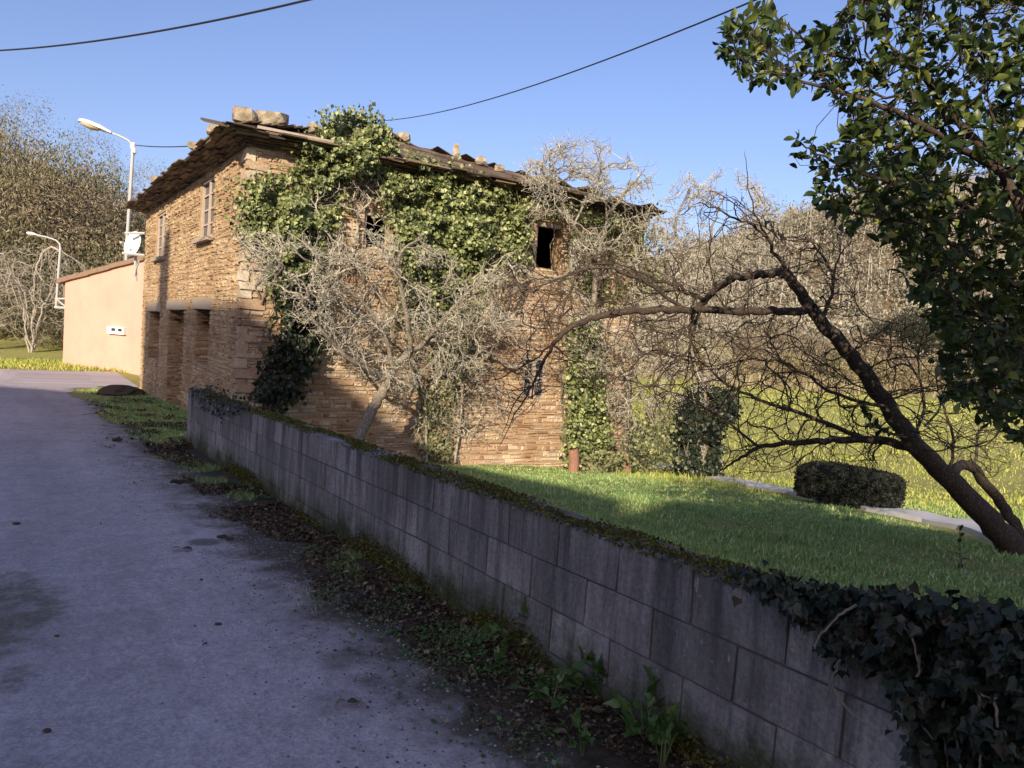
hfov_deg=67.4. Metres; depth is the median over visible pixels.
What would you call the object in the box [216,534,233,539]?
stick
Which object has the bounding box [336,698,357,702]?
fallen leaf
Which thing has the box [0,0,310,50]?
cable
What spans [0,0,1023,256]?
sky
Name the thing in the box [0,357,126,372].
verge grass
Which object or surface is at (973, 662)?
wall ivy
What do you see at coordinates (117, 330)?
meter box
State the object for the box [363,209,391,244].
empty window frame
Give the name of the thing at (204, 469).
wall foot grass
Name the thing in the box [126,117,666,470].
stone house
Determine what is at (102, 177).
woodland tree
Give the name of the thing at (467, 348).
dry creeper
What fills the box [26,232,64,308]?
street lamp
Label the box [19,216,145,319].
woodland tree
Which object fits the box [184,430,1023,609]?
lawn grass
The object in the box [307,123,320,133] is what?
roof stone
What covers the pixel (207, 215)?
window
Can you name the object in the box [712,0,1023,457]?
evergreen tree
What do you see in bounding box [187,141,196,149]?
roof stone
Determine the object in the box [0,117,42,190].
woodland tree
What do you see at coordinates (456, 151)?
roof stone
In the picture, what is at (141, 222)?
woodland tree
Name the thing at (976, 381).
field bush
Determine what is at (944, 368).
field bush
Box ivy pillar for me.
[667,377,743,478]
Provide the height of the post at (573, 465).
0.572 m
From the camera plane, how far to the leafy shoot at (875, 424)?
5.00 m
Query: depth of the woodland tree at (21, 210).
38.36 m
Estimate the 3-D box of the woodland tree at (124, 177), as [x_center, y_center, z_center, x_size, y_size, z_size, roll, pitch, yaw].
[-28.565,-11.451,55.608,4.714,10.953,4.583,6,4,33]
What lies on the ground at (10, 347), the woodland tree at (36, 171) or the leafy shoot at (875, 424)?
the woodland tree at (36, 171)
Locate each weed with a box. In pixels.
[482,595,534,643]
[492,636,507,669]
[503,658,584,708]
[552,645,607,696]
[567,705,595,755]
[602,664,690,737]
[640,701,692,763]
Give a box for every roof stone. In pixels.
[150,175,157,181]
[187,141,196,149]
[206,124,218,133]
[232,106,258,124]
[256,110,288,127]
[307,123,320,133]
[396,132,410,142]
[452,144,459,155]
[475,156,487,164]
[495,164,503,171]
[534,176,550,186]
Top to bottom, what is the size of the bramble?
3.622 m
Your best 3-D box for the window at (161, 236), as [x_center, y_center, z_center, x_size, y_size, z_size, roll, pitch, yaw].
[-8.964,-3.744,19.567,0.230,1.234,1.667,2,4,-33]
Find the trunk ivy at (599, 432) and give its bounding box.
[553,309,620,470]
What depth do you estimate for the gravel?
3.75 m
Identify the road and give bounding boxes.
[0,369,702,767]
[83,371,137,386]
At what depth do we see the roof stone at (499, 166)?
16.09 m
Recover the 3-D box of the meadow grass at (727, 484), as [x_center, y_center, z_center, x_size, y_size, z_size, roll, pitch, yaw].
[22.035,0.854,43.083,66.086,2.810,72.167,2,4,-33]
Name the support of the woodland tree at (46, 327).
on the ground at (10, 347)
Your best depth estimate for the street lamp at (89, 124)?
29.03 m
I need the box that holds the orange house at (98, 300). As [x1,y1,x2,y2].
[56,256,144,374]
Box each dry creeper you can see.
[300,163,559,462]
[513,183,681,469]
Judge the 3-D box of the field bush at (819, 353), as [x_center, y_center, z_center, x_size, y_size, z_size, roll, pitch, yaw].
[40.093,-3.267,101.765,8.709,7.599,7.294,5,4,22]
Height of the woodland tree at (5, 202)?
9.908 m
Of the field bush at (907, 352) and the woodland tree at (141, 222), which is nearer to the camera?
the woodland tree at (141, 222)
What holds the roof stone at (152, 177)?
on the stone house at (205, 314)
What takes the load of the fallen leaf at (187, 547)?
on the road at (112, 667)
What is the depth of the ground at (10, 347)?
26.41 m
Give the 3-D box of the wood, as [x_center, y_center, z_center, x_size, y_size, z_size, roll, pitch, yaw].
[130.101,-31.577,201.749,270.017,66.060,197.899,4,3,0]
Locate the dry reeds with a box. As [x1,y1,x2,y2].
[634,353,1012,397]
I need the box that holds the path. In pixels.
[651,463,988,539]
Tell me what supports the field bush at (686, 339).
on the ground at (10, 347)
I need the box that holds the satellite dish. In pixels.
[120,231,145,280]
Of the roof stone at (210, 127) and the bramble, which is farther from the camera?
the bramble
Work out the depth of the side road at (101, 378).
24.95 m
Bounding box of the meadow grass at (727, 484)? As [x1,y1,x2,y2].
[609,376,1023,524]
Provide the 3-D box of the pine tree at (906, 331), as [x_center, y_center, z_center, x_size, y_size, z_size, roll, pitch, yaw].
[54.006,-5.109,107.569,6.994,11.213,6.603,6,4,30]
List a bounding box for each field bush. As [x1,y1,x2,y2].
[653,338,702,373]
[678,333,715,357]
[687,339,752,379]
[726,329,779,375]
[738,318,807,371]
[758,343,815,382]
[785,332,838,375]
[819,350,855,382]
[822,327,877,376]
[836,343,901,387]
[857,333,926,386]
[897,353,943,393]
[924,348,976,387]
[958,363,1000,395]
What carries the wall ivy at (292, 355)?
attached to the stone house at (205, 314)
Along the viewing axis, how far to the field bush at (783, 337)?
106.86 m
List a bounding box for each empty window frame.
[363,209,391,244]
[535,221,561,266]
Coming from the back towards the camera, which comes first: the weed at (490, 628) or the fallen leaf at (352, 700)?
the weed at (490, 628)
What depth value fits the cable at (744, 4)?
8.18 m
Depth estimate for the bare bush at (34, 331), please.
34.34 m
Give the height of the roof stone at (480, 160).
0.185 m
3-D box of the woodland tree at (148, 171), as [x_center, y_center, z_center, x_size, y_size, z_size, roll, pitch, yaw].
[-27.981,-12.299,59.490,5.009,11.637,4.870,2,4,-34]
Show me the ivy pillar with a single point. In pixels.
(689, 453)
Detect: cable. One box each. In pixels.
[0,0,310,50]
[135,145,187,146]
[383,0,756,120]
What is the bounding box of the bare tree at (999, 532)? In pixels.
[455,151,1023,555]
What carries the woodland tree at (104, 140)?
on the ground at (10, 347)
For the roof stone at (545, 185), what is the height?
0.178 m
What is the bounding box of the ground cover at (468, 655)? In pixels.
[166,476,579,767]
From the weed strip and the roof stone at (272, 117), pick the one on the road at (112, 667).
the weed strip
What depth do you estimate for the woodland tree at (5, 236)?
37.42 m
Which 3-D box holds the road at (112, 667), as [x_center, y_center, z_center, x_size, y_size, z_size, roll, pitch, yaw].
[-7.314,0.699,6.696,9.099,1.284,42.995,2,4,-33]
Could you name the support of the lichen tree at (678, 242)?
on the ground at (10, 347)
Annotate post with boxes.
[568,448,578,471]
[621,453,629,472]
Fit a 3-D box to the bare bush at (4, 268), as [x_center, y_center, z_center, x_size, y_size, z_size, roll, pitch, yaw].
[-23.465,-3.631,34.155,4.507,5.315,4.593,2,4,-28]
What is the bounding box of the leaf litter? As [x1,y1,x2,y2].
[71,391,712,767]
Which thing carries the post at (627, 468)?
on the ground at (10, 347)
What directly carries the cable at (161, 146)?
attached to the street lamp at (89, 124)
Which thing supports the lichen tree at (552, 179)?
on the ground at (10, 347)
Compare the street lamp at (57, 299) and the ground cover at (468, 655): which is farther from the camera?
the street lamp at (57, 299)
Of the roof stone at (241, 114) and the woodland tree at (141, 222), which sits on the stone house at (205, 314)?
the roof stone at (241, 114)
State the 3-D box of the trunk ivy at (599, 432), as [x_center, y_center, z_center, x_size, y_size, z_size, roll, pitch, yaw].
[1.645,0.699,15.632,1.303,4.392,2.627,5,4,14]
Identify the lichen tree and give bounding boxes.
[228,221,552,440]
[516,128,695,467]
[619,165,793,471]
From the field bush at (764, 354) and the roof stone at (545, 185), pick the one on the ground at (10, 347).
the field bush at (764, 354)
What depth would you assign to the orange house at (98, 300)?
28.65 m
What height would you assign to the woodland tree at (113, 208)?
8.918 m
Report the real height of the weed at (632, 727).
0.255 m
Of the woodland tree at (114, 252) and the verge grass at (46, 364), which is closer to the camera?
the verge grass at (46, 364)
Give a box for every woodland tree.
[0,84,85,177]
[0,91,28,162]
[0,105,61,231]
[0,108,111,328]
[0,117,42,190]
[0,122,144,264]
[0,124,108,311]
[0,139,133,260]
[0,142,144,334]
[0,181,16,254]
[0,194,98,339]
[1,172,145,286]
[2,272,73,348]
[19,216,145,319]
[27,255,115,346]
[43,178,145,248]
[54,122,128,224]
[88,229,144,269]
[91,146,145,213]
[91,194,145,260]
[121,155,167,214]
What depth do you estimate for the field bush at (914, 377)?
91.51 m
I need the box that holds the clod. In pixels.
[42,728,51,732]
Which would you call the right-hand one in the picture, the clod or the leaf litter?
the leaf litter
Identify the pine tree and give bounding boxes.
[861,318,897,353]
[872,309,925,383]
[894,303,941,380]
[919,317,944,356]
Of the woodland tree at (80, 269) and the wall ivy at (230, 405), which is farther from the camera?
the woodland tree at (80, 269)
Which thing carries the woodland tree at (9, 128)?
on the ground at (10, 347)
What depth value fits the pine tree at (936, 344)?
113.34 m
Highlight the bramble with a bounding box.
[579,394,687,474]
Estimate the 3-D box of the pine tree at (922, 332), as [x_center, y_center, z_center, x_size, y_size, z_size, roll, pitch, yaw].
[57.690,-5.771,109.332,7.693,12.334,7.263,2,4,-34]
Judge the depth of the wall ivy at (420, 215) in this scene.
14.11 m
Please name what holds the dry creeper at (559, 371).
attached to the stone house at (205, 314)
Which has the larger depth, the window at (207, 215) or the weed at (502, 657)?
the window at (207, 215)
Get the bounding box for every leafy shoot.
[860,405,906,437]
[924,376,956,426]
[954,525,966,568]
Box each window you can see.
[150,211,166,261]
[191,177,214,244]
[522,357,546,397]
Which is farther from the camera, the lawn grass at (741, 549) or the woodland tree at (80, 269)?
the woodland tree at (80, 269)
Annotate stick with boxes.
[112,436,122,441]
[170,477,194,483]
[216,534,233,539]
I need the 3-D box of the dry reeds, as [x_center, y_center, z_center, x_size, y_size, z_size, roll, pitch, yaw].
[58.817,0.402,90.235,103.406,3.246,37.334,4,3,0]
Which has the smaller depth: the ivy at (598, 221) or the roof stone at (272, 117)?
the roof stone at (272, 117)
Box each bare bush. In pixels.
[0,240,88,351]
[0,252,42,331]
[30,281,64,343]
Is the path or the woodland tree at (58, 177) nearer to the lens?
the path
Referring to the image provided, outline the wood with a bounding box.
[636,163,1023,383]
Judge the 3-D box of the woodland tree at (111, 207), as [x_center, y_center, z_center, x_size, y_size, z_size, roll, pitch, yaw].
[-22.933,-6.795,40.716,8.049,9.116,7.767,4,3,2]
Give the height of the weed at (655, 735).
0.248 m
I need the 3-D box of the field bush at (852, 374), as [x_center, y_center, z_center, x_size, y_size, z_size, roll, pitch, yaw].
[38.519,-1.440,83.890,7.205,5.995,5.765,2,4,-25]
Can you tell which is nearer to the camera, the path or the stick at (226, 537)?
the stick at (226, 537)
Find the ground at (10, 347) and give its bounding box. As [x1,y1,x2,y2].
[0,195,1023,609]
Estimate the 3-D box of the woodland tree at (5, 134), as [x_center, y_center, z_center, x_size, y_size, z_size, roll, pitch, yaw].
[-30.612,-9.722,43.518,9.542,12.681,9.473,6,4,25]
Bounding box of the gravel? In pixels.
[58,439,606,767]
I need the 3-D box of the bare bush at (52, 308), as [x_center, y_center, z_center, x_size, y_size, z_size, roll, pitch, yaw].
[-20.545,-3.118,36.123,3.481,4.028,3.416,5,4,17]
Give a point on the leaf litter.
(279, 531)
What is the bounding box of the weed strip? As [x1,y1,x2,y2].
[74,387,187,443]
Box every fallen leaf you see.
[172,546,191,548]
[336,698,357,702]
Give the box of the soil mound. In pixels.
[96,385,145,395]
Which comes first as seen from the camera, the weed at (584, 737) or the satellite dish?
the weed at (584, 737)
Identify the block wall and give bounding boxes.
[186,388,1003,767]
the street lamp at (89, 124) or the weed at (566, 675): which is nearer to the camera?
the weed at (566, 675)
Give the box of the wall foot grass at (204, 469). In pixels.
[139,442,496,645]
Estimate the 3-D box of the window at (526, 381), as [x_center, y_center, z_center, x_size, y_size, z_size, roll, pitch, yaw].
[0.433,-0.127,15.775,0.573,0.837,0.073,2,4,-33]
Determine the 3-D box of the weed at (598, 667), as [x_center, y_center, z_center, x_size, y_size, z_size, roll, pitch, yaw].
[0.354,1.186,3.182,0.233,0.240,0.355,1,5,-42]
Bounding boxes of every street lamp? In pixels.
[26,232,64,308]
[78,118,136,259]
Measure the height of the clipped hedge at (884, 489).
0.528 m
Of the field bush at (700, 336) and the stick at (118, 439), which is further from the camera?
the field bush at (700, 336)
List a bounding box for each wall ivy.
[189,379,250,422]
[219,100,400,337]
[247,272,330,414]
[370,134,557,353]
[388,265,499,464]
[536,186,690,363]
[727,559,1023,767]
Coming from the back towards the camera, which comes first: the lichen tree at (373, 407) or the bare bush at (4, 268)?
the bare bush at (4, 268)
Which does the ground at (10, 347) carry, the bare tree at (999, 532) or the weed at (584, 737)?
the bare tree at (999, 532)
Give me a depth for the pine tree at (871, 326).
111.46 m
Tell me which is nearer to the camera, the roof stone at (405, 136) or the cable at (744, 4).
the cable at (744, 4)
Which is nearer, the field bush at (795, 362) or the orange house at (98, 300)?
the orange house at (98, 300)
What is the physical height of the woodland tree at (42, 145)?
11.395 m
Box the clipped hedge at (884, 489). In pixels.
[792,460,908,508]
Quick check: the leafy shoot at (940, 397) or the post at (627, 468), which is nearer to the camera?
the leafy shoot at (940, 397)
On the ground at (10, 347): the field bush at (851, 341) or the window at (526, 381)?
the field bush at (851, 341)
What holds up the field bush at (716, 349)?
on the ground at (10, 347)
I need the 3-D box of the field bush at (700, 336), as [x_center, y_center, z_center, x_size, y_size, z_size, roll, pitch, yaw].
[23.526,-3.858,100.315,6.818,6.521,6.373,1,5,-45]
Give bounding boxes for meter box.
[107,326,126,334]
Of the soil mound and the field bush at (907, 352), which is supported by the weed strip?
the soil mound
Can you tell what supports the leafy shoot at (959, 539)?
on the ground at (10, 347)
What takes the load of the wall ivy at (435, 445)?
attached to the stone house at (205, 314)
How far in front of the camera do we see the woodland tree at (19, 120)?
49.40 m
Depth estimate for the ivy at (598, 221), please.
16.24 m
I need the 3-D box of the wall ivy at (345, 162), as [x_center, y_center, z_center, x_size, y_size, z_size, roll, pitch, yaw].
[-3.163,-2.639,12.699,3.177,4.499,0.720,2,4,-33]
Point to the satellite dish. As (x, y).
(131, 243)
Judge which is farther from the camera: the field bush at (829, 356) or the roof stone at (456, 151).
the field bush at (829, 356)
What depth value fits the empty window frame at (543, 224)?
15.62 m

